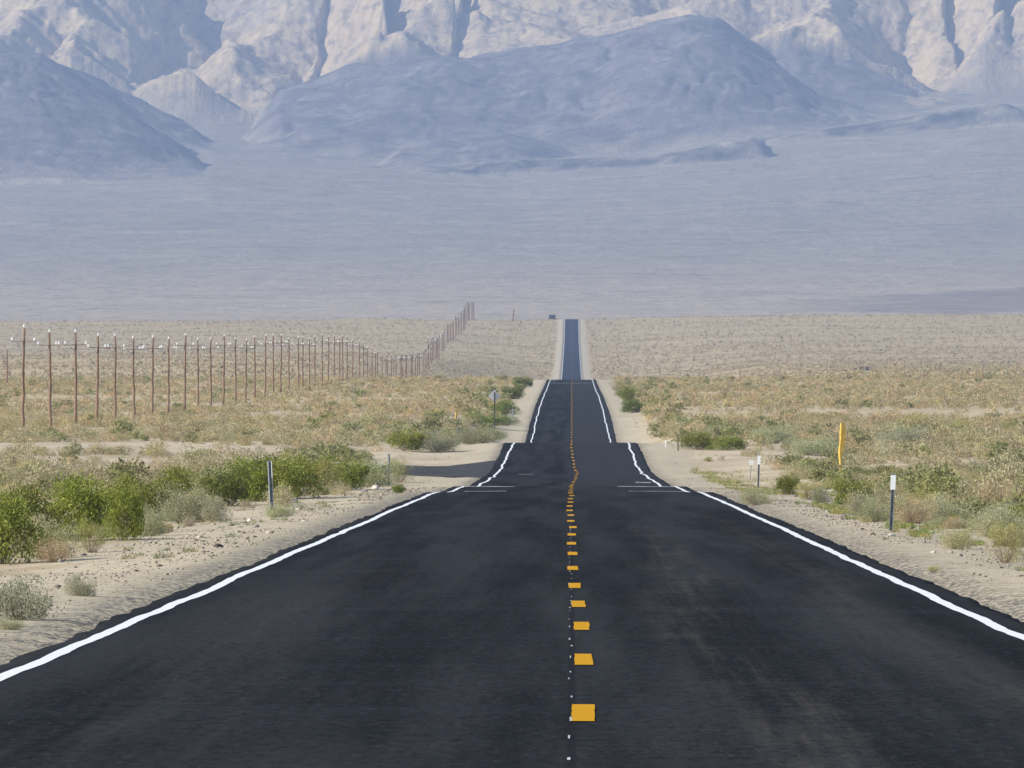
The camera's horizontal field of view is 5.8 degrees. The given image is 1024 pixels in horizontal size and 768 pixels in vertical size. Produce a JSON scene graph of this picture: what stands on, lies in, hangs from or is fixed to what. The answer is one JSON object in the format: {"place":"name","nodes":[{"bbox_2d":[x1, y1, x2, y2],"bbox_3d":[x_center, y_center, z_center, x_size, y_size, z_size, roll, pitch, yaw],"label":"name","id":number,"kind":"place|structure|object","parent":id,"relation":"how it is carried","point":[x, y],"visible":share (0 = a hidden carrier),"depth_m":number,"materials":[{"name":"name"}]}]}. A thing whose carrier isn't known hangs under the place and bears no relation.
{"place":"outdoors","nodes":[
{"label":"outdoors","id":0,"kind":"place"},
{"bbox_2d":[382,460,495,477],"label":"side road","id":1,"kind":"structure","parent":0,"point":[480,469],"depth_m":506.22,"materials":[{"name":"grey asphalt"}]},
{"bbox_2d":[0,0,1023,321],"bbox_3d":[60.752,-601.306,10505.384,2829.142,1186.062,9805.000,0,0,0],"label":"mountains","id":2,"kind":"structure","parent":0,"point":[208,160],"depth_m":11692.03,"materials":[{"name":"grey stone"}]},
{"bbox_2d":[0,319,1023,767],"bbox_3d":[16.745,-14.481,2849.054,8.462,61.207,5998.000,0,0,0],"label":"road","id":3,"kind":"structure","parent":0,"point":[434,631],"depth_m":70.75,"materials":[{"name":"black asphalt"}]},
{"bbox_2d":[0,325,564,680],"bbox_3d":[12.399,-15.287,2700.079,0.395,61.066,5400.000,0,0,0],"label":"white edge line","id":4,"kind":"object","parent":3,"relation":"on","point":[54,655],"visible":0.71,"depth_m":91.95,"materials":[{"name":"paint"}]},
{"bbox_2d":[465,482,681,759],"bbox_3d":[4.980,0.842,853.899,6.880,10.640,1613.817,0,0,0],"label":"worn paint marks","id":5,"kind":"object","parent":3,"relation":"on","point":[568,758],"visible":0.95,"depth_m":331.09},
{"bbox_2d":[566,379,594,720],"bbox_3d":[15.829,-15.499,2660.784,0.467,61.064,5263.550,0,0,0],"label":"yellow centre line","id":6,"kind":"object","parent":3,"relation":"on","point":[583,712],"visible":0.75,"depth_m":68.76,"materials":[{"name":"paint"}]},
{"bbox_2d":[578,320,1023,639],"bbox_3d":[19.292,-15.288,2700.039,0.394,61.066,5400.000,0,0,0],"label":"white edge line","id":7,"kind":"object","parent":3,"relation":"on","point":[982,619],"visible":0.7,"depth_m":110.13,"materials":[{"name":"paint"}]},
{"bbox_2d":[0,314,1023,664],"bbox_3d":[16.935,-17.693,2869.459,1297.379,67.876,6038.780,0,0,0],"label":"ground","id":8,"kind":"structure","parent":0,"point":[668,466],"depth_m":763.40,"materials":[{"name":"beige sand"}]},
{"bbox_2d":[0,617,25,629],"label":"sagebrush","id":9,"kind":"object","parent":8,"relation":"on","point":[11,625],"visible":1,"depth_m":80.06,"materials":[{"name":"green plant"}]},
{"bbox_2d":[11,324,35,427],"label":"utility pole","id":10,"kind":"object","parent":8,"relation":"on","point":[23,387],"visible":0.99,"depth_m":705.50,"materials":[{"name":"brown wood"}]},
{"bbox_2d":[2,466,50,482],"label":"sagebrush","id":11,"kind":"object","parent":8,"relation":"on","point":[24,471],"visible":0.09,"depth_m":320.11,"materials":[{"name":"green plant"}]},
{"bbox_2d":[0,482,55,563],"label":"green shrub","id":12,"kind":"object","parent":8,"relation":"on","point":[10,518],"visible":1,"depth_m":133.75,"materials":[{"name":"green plant"}]},
{"bbox_2d":[0,569,67,620],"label":"sagebrush","id":13,"kind":"object","parent":8,"relation":"on","point":[12,604],"visible":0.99,"depth_m":84.12,"materials":[{"name":"green plant"}]},
{"bbox_2d":[0,477,67,544],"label":"green shrub","id":14,"kind":"object","parent":8,"relation":"on","point":[37,500],"visible":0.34,"depth_m":147.76,"materials":[{"name":"green plant"}]},
{"bbox_2d":[12,509,80,559],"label":"sagebrush","id":15,"kind":"object","parent":8,"relation":"on","point":[62,533],"visible":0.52,"depth_m":135.75,"materials":[{"name":"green plant"}]},
{"bbox_2d":[37,329,61,428],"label":"utility pole","id":16,"kind":"object","parent":8,"relation":"on","point":[49,345],"visible":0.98,"depth_m":743.54,"materials":[{"name":"brown wood"}]},
{"bbox_2d":[35,535,74,562],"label":"dry brush","id":17,"kind":"object","parent":8,"relation":"on","point":[51,558],"visible":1,"depth_m":133.14,"materials":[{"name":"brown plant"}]},
{"bbox_2d":[40,491,80,525],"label":"olive shrub","id":18,"kind":"object","parent":8,"relation":"on","point":[56,507],"visible":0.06,"depth_m":180.71,"materials":[{"name":"green plant"}]},
{"bbox_2d":[63,329,86,427],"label":"utility pole","id":19,"kind":"object","parent":8,"relation":"on","point":[75,383],"visible":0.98,"depth_m":781.28,"materials":[{"name":"brown wood"}]},
{"bbox_2d":[38,467,112,540],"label":"green shrub","id":20,"kind":"object","parent":8,"relation":"on","point":[88,500],"visible":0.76,"depth_m":150.65,"materials":[{"name":"green plant"}]},
{"bbox_2d":[60,572,96,595],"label":"sagebrush","id":21,"kind":"object","parent":8,"relation":"on","point":[84,590],"visible":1,"depth_m":96.08,"materials":[{"name":"green plant"}]},
{"bbox_2d":[73,518,111,552],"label":"olive shrub","id":22,"kind":"object","parent":8,"relation":"on","point":[100,538],"visible":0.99,"depth_m":138.14,"materials":[{"name":"green plant"}]},
{"bbox_2d":[88,333,110,426],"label":"utility pole","id":23,"kind":"object","parent":8,"relation":"on","point":[97,385],"visible":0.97,"depth_m":815.65,"materials":[{"name":"brown wood"}]},
{"bbox_2d":[83,472,138,518],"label":"green shrub","id":24,"kind":"object","parent":8,"relation":"on","point":[126,481],"visible":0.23,"depth_m":202.25,"materials":[{"name":"green plant"}]},
{"bbox_2d":[106,333,124,425],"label":"utility pole","id":25,"kind":"object","parent":8,"relation":"on","point":[114,390],"visible":0.78,"depth_m":849.20,"materials":[{"name":"brown wood"}]},
{"bbox_2d":[97,481,145,540],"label":"green shrub","id":26,"kind":"object","parent":8,"relation":"on","point":[136,510],"visible":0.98,"depth_m":150.12,"materials":[{"name":"green plant"}]},
{"bbox_2d":[123,336,142,417],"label":"utility pole","id":27,"kind":"object","parent":8,"relation":"on","point":[133,387],"visible":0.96,"depth_m":885.55,"materials":[{"name":"brown wood"}]},
{"bbox_2d":[128,505,166,536],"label":"sagebrush","id":28,"kind":"object","parent":8,"relation":"on","point":[155,524],"visible":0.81,"depth_m":161.17,"materials":[{"name":"green plant"}]},
{"bbox_2d":[123,476,174,520],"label":"green shrub","id":29,"kind":"object","parent":8,"relation":"on","point":[146,494],"visible":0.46,"depth_m":201.14,"materials":[{"name":"green plant"}]},
{"bbox_2d":[143,336,163,416],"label":"utility pole","id":30,"kind":"object","parent":8,"relation":"on","point":[152,391],"visible":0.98,"depth_m":923.43,"materials":[{"name":"brown wood"}]},
{"bbox_2d":[134,471,198,506],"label":"sagebrush","id":31,"kind":"object","parent":8,"relation":"on","point":[152,477],"visible":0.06,"depth_m":243.72,"materials":[{"name":"green plant"}]},
{"bbox_2d":[159,336,176,415],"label":"utility pole","id":32,"kind":"object","parent":8,"relation":"on","point":[168,394],"visible":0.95,"depth_m":960.52,"materials":[{"name":"brown wood"}]},
{"bbox_2d":[150,463,201,506],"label":"green shrub","id":33,"kind":"object","parent":8,"relation":"on","point":[177,477],"visible":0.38,"depth_m":226.26,"materials":[{"name":"green plant"}]},
{"bbox_2d":[148,481,219,523],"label":"sagebrush","id":34,"kind":"object","parent":8,"relation":"on","point":[176,507],"visible":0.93,"depth_m":187.22,"materials":[{"name":"green plant"}]},
{"bbox_2d":[177,333,193,409],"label":"utility pole","id":35,"kind":"object","parent":8,"relation":"on","point":[184,392],"visible":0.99,"depth_m":1000.64,"materials":[{"name":"brown wood"}]},
{"bbox_2d":[189,338,205,406],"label":"utility pole","id":36,"kind":"object","parent":8,"relation":"on","point":[203,348],"visible":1,"depth_m":1037.20,"materials":[{"name":"brown wood"}]},
{"bbox_2d":[187,472,222,501],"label":"olive shrub","id":37,"kind":"object","parent":8,"relation":"on","point":[197,478],"visible":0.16,"depth_m":245.90,"materials":[{"name":"green plant"}]},
{"bbox_2d":[209,337,218,404],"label":"utility pole","id":38,"kind":"object","parent":8,"relation":"on","point":[210,374],"visible":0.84,"depth_m":1074.01,"materials":[{"name":"brown wood"}]},
{"bbox_2d":[199,495,232,521],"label":"sagebrush","id":39,"kind":"object","parent":8,"relation":"on","point":[211,510],"visible":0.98,"depth_m":186.68,"materials":[{"name":"green plant"}]},
{"bbox_2d":[216,334,231,404],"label":"utility pole","id":40,"kind":"object","parent":8,"relation":"on","point":[223,398],"visible":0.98,"depth_m":1113.45,"materials":[{"name":"brown wood"}]},
{"bbox_2d":[199,461,252,505],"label":"green shrub","id":41,"kind":"object","parent":8,"relation":"on","point":[233,481],"visible":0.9,"depth_m":242.23,"materials":[{"name":"green plant"}]},
{"bbox_2d":[227,337,242,401],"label":"utility pole","id":42,"kind":"object","parent":8,"relation":"on","point":[235,347],"visible":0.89,"depth_m":1153.03,"materials":[{"name":"brown wood"}]},
{"bbox_2d":[239,338,253,401],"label":"utility pole","id":43,"kind":"object","parent":8,"relation":"on","point":[246,348],"visible":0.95,"depth_m":1187.69,"materials":[{"name":"brown wood"}]},
{"bbox_2d":[247,335,261,397],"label":"utility pole","id":44,"kind":"object","parent":8,"relation":"on","point":[254,345],"visible":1,"depth_m":1222.80,"materials":[{"name":"brown wood"}]},
{"bbox_2d":[222,454,287,500],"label":"green shrub","id":45,"kind":"object","parent":8,"relation":"on","point":[256,481],"visible":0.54,"depth_m":248.70,"materials":[{"name":"green plant"}]},
{"bbox_2d":[259,334,271,394],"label":"utility pole","id":46,"kind":"object","parent":8,"relation":"on","point":[265,366],"visible":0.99,"depth_m":1263.63,"materials":[{"name":"brown wood"}]},
{"bbox_2d":[267,461,273,508],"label":"delineator post","id":47,"kind":"object","parent":8,"relation":"on","point":[270,480],"visible":0.77,"depth_m":206.06,"materials":[{"name":"metal"}]},
{"bbox_2d":[248,447,296,474],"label":"green shrub","id":48,"kind":"object","parent":8,"relation":"on","point":[259,462],"visible":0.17,"depth_m":323.92,"materials":[{"name":"green plant"}]},
{"bbox_2d":[266,334,279,392],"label":"utility pole","id":49,"kind":"object","parent":8,"relation":"on","point":[273,364],"visible":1,"depth_m":1297.96,"materials":[{"name":"brown wood"}]},
{"bbox_2d":[260,501,296,516],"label":"sagebrush","id":50,"kind":"object","parent":8,"relation":"on","point":[274,510],"visible":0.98,"depth_m":196.13,"materials":[{"name":"green plant"}]},
{"bbox_2d":[275,334,287,392],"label":"utility pole","id":51,"kind":"object","parent":8,"relation":"on","point":[280,364],"visible":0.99,"depth_m":1336.01,"materials":[{"name":"brown wood"}]},
{"bbox_2d":[282,337,294,389],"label":"utility pole","id":52,"kind":"object","parent":8,"relation":"on","point":[288,363],"visible":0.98,"depth_m":1374.17,"materials":[{"name":"brown wood"}]},
{"bbox_2d":[262,449,330,499],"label":"green shrub","id":53,"kind":"object","parent":8,"relation":"on","point":[293,480],"visible":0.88,"depth_m":248.28,"materials":[{"name":"green plant"}]},
{"bbox_2d":[290,452,338,484],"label":"green shrub","id":54,"kind":"object","parent":8,"relation":"on","point":[326,458],"visible":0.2,"depth_m":346.45,"materials":[{"name":"green plant"}]},
{"bbox_2d":[316,334,327,382],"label":"utility pole","id":55,"kind":"object","parent":8,"relation":"on","point":[322,341],"visible":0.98,"depth_m":1553.93,"materials":[{"name":"brown wood"}]},
{"bbox_2d":[308,459,349,493],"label":"olive shrub","id":56,"kind":"object","parent":8,"relation":"on","point":[327,478],"visible":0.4,"depth_m":319.48,"materials":[{"name":"green plant"}]},
{"bbox_2d":[327,456,371,489],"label":"green shrub","id":57,"kind":"object","parent":8,"relation":"on","point":[351,477],"visible":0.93,"depth_m":344.22,"materials":[{"name":"green plant"}]},
{"bbox_2d":[354,458,401,486],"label":"sagebrush","id":58,"kind":"object","parent":8,"relation":"on","point":[384,478],"visible":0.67,"depth_m":388.42,"materials":[{"name":"green plant"}]},
{"bbox_2d":[391,483,406,492],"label":"green shrub","id":59,"kind":"object","parent":8,"relation":"on","point":[399,488],"visible":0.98,"depth_m":267.08,"materials":[{"name":"green plant"}]},
{"bbox_2d":[385,455,414,481],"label":"olive shrub","id":60,"kind":"object","parent":8,"relation":"on","point":[402,470],"visible":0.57,"depth_m":409.88,"materials":[{"name":"green plant"}]},
{"bbox_2d":[382,429,429,450],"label":"green shrub","id":61,"kind":"object","parent":8,"relation":"on","point":[414,439],"visible":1,"depth_m":591.87,"materials":[{"name":"green plant"}]},
{"bbox_2d":[412,429,461,451],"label":"sagebrush","id":62,"kind":"object","parent":8,"relation":"on","point":[441,446],"visible":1,"depth_m":594.06,"materials":[{"name":"green plant"}]},
{"bbox_2d":[447,427,495,443],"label":"sagebrush","id":63,"kind":"object","parent":8,"relation":"on","point":[469,440],"visible":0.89,"depth_m":626.69,"materials":[{"name":"green plant"}]},
{"bbox_2d":[462,412,509,425],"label":"green shrub","id":64,"kind":"object","parent":8,"relation":"on","point":[498,420],"visible":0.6,"depth_m":956.67,"materials":[{"name":"green plant"}]},
{"bbox_2d":[480,426,508,440],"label":"sagebrush","id":65,"kind":"object","parent":8,"relation":"on","point":[497,435],"visible":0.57,"depth_m":866.41,"materials":[{"name":"green plant"}]},
{"bbox_2d":[489,390,499,429],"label":"diamond sign","id":66,"kind":"object","parent":8,"relation":"on","point":[494,395],"visible":0.73,"depth_m":920.00,"materials":[{"name":"metal"}]},
{"bbox_2d":[488,399,522,414],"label":"green shrub","id":67,"kind":"object","parent":8,"relation":"on","point":[503,408],"visible":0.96,"depth_m":1048.64,"materials":[{"name":"green plant"}]},
{"bbox_2d":[492,414,522,425],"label":"sagebrush","id":68,"kind":"object","parent":8,"relation":"on","point":[512,422],"visible":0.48,"depth_m":986.66,"materials":[{"name":"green plant"}]},
{"bbox_2d":[0,313,1023,523],"bbox_3d":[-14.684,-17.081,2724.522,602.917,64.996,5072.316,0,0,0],"label":"desert scrub","id":69,"kind":"object","parent":8,"relation":"on","point":[983,485],"visible":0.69,"depth_m":1056.06,"materials":[{"name":"beige plant"}]},
{"bbox_2d":[500,385,525,398],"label":"green shrub","id":70,"kind":"object","parent":8,"relation":"on","point":[517,392],"visible":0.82,"depth_m":1254.61,"materials":[{"name":"green plant"}]},
{"bbox_2d":[512,375,532,386],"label":"green shrub","id":71,"kind":"object","parent":8,"relation":"on","point":[517,380],"visible":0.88,"depth_m":1500.54,"materials":[{"name":"green plant"}]},
{"bbox_2d":[119,382,1023,570],"bbox_3d":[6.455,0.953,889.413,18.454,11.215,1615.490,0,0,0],"label":"verge weeds","id":72,"kind":"object","parent":8,"relation":"on","point":[924,531],"visible":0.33,"depth_m":199.75,"materials":[{"name":"green plant"}]},
{"bbox_2d":[614,384,641,400],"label":"green shrub","id":73,"kind":"object","parent":8,"relation":"on","point":[626,393],"visible":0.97,"depth_m":1214.44,"materials":[{"name":"green plant"}]},
{"bbox_2d":[618,397,646,412],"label":"green shrub","id":74,"kind":"object","parent":8,"relation":"on","point":[628,406],"visible":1,"depth_m":1074.15,"materials":[{"name":"green plant"}]},
{"bbox_2d":[679,430,719,449],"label":"green shrub","id":75,"kind":"object","parent":8,"relation":"on","point":[699,444],"visible":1,"depth_m":586.87,"materials":[{"name":"green plant"}]},
{"bbox_2d":[705,435,746,449],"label":"green shrub","id":76,"kind":"object","parent":8,"relation":"on","point":[725,443],"visible":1,"depth_m":583.84,"materials":[{"name":"green plant"}]},
{"bbox_2d":[737,484,779,505],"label":"sagebrush","id":77,"kind":"object","parent":8,"relation":"on","point":[746,497],"visible":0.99,"depth_m":223.17,"materials":[{"name":"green plant"}]},
{"bbox_2d":[745,424,795,443],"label":"sagebrush","id":78,"kind":"object","parent":8,"relation":"on","point":[776,438],"visible":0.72,"depth_m":618.33,"materials":[{"name":"green plant"}]},
{"bbox_2d":[770,472,799,494],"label":"green shrub","id":79,"kind":"object","parent":8,"relation":"on","point":[786,488],"visible":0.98,"depth_m":251.55,"materials":[{"name":"green plant"}]},
{"bbox_2d":[793,478,823,499],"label":"olive shrub","id":80,"kind":"object","parent":8,"relation":"on","point":[806,488],"visible":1,"depth_m":243.64,"materials":[{"name":"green plant"}]},
{"bbox_2d":[783,436,838,454],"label":"sagebrush","id":81,"kind":"object","parent":8,"relation":"on","point":[814,446],"visible":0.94,"depth_m":570.45,"materials":[{"name":"green plant"}]},
{"bbox_2d":[810,484,832,502],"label":"sagebrush","id":82,"kind":"object","parent":8,"relation":"on","point":[819,495],"visible":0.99,"depth_m":241.58,"materials":[{"name":"green plant"}]},
{"bbox_2d":[838,423,845,471],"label":"marker post","id":83,"kind":"object","parent":8,"relation":"on","point":[842,433],"visible":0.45,"depth_m":415.88,"materials":[{"name":"yellow plastic"}]},
{"bbox_2d":[826,475,873,502],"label":"green shrub","id":84,"kind":"object","parent":8,"relation":"on","point":[841,490],"visible":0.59,"depth_m":242.65,"materials":[{"name":"green plant"}]},
{"bbox_2d":[846,494,870,516],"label":"sagebrush","id":85,"kind":"object","parent":8,"relation":"on","point":[854,504],"visible":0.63,"depth_m":198.53,"materials":[{"name":"green plant"}]},
{"bbox_2d":[857,496,894,521],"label":"sagebrush","id":86,"kind":"object","parent":8,"relation":"on","point":[872,511],"visible":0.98,"depth_m":179.10,"materials":[{"name":"green plant"}]},
{"bbox_2d":[889,474,895,529],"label":"delineator post","id":87,"kind":"object","parent":8,"relation":"on","point":[893,483],"visible":0.82,"depth_m":163.96,"materials":[{"name":"metal"}]},
{"bbox_2d":[872,424,931,446],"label":"sagebrush","id":88,"kind":"object","parent":8,"relation":"on","point":[907,437],"visible":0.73,"depth_m":605.61,"materials":[{"name":"green plant"}]},
{"bbox_2d":[889,494,939,523],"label":"dry brush","id":89,"kind":"object","parent":8,"relation":"on","point":[908,515],"visible":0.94,"depth_m":174.65,"materials":[{"name":"beige plant"}]},
{"bbox_2d":[885,496,943,520],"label":"sagebrush","id":90,"kind":"object","parent":8,"relation":"on","point":[906,506],"visible":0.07,"depth_m":186.83,"materials":[{"name":"green plant"}]},
{"bbox_2d":[896,485,948,504],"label":"olive shrub","id":91,"kind":"object","parent":8,"relation":"on","point":[914,494],"visible":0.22,"depth_m":210.69,"materials":[{"name":"green plant"}]},
{"bbox_2d":[906,412,942,424],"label":"olive shrub","id":92,"kind":"object","parent":8,"relation":"on","point":[917,417],"visible":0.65,"depth_m":838.90,"materials":[{"name":"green plant"}]},
{"bbox_2d":[927,516,946,527],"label":"sagebrush","id":93,"kind":"object","parent":8,"relation":"on","point":[940,519],"visible":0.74,"depth_m":169.31,"materials":[{"name":"green plant"}]},
{"bbox_2d":[917,491,972,523],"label":"sagebrush","id":94,"kind":"object","parent":8,"relation":"on","point":[949,510],"visible":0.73,"depth_m":175.19,"materials":[{"name":"green plant"}]},
{"bbox_2d":[938,515,964,528],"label":"dry brush","id":95,"kind":"object","parent":8,"relation":"on","point":[957,526],"visible":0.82,"depth_m":166.75,"materials":[{"name":"beige plant"}]},
{"bbox_2d":[935,526,977,548],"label":"sagebrush","id":96,"kind":"object","parent":8,"relation":"on","point":[953,543],"visible":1,"depth_m":136.55,"materials":[{"name":"green plant"}]},
{"bbox_2d":[961,503,1022,532],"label":"sagebrush","id":97,"kind":"object","parent":8,"relation":"on","point":[970,521],"visible":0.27,"depth_m":164.24,"materials":[{"name":"green plant"}]},
{"bbox_2d":[973,507,1023,537],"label":"sagebrush","id":98,"kind":"object","parent":8,"relation":"on","point":[986,525],"visible":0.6,"depth_m":161.59,"materials":[{"name":"green plant"}]},
{"bbox_2d":[984,519,1023,562],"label":"olive shrub","id":99,"kind":"object","parent":8,"relation":"on","point":[1008,548],"visible":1,"depth_m":127.16,"materials":[{"name":"green plant"}]},
{"bbox_2d":[990,537,1018,546],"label":"green shrub","id":100,"kind":"object","parent":8,"relation":"on","point":[1001,543],"visible":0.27,"depth_m":152.46,"materials":[{"name":"green plant"}]},
{"bbox_2d":[997,419,1019,433],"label":"olive shrub","id":101,"kind":"object","parent":8,"relation":"on","point":[1006,424],"visible":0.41,"depth_m":690.22,"materials":[{"name":"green plant"}]},
{"bbox_2d":[1002,516,1023,546],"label":"sagebrush","id":102,"kind":"object","parent":8,"relation":"on","point":[1015,531],"visible":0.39,"depth_m":155.44,"materials":[{"name":"green plant"}]},
{"bbox_2d":[1004,503,1023,515],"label":"green shrub","id":103,"kind":"object","parent":8,"relation":"on","point":[1020,508],"visible":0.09,"depth_m":172.78,"materials":[{"name":"green plant"}]},
{"bbox_2d":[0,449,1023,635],"bbox_3d":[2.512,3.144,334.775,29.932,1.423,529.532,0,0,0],"label":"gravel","id":104,"kind":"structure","parent":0,"point":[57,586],"depth_m":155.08,"materials":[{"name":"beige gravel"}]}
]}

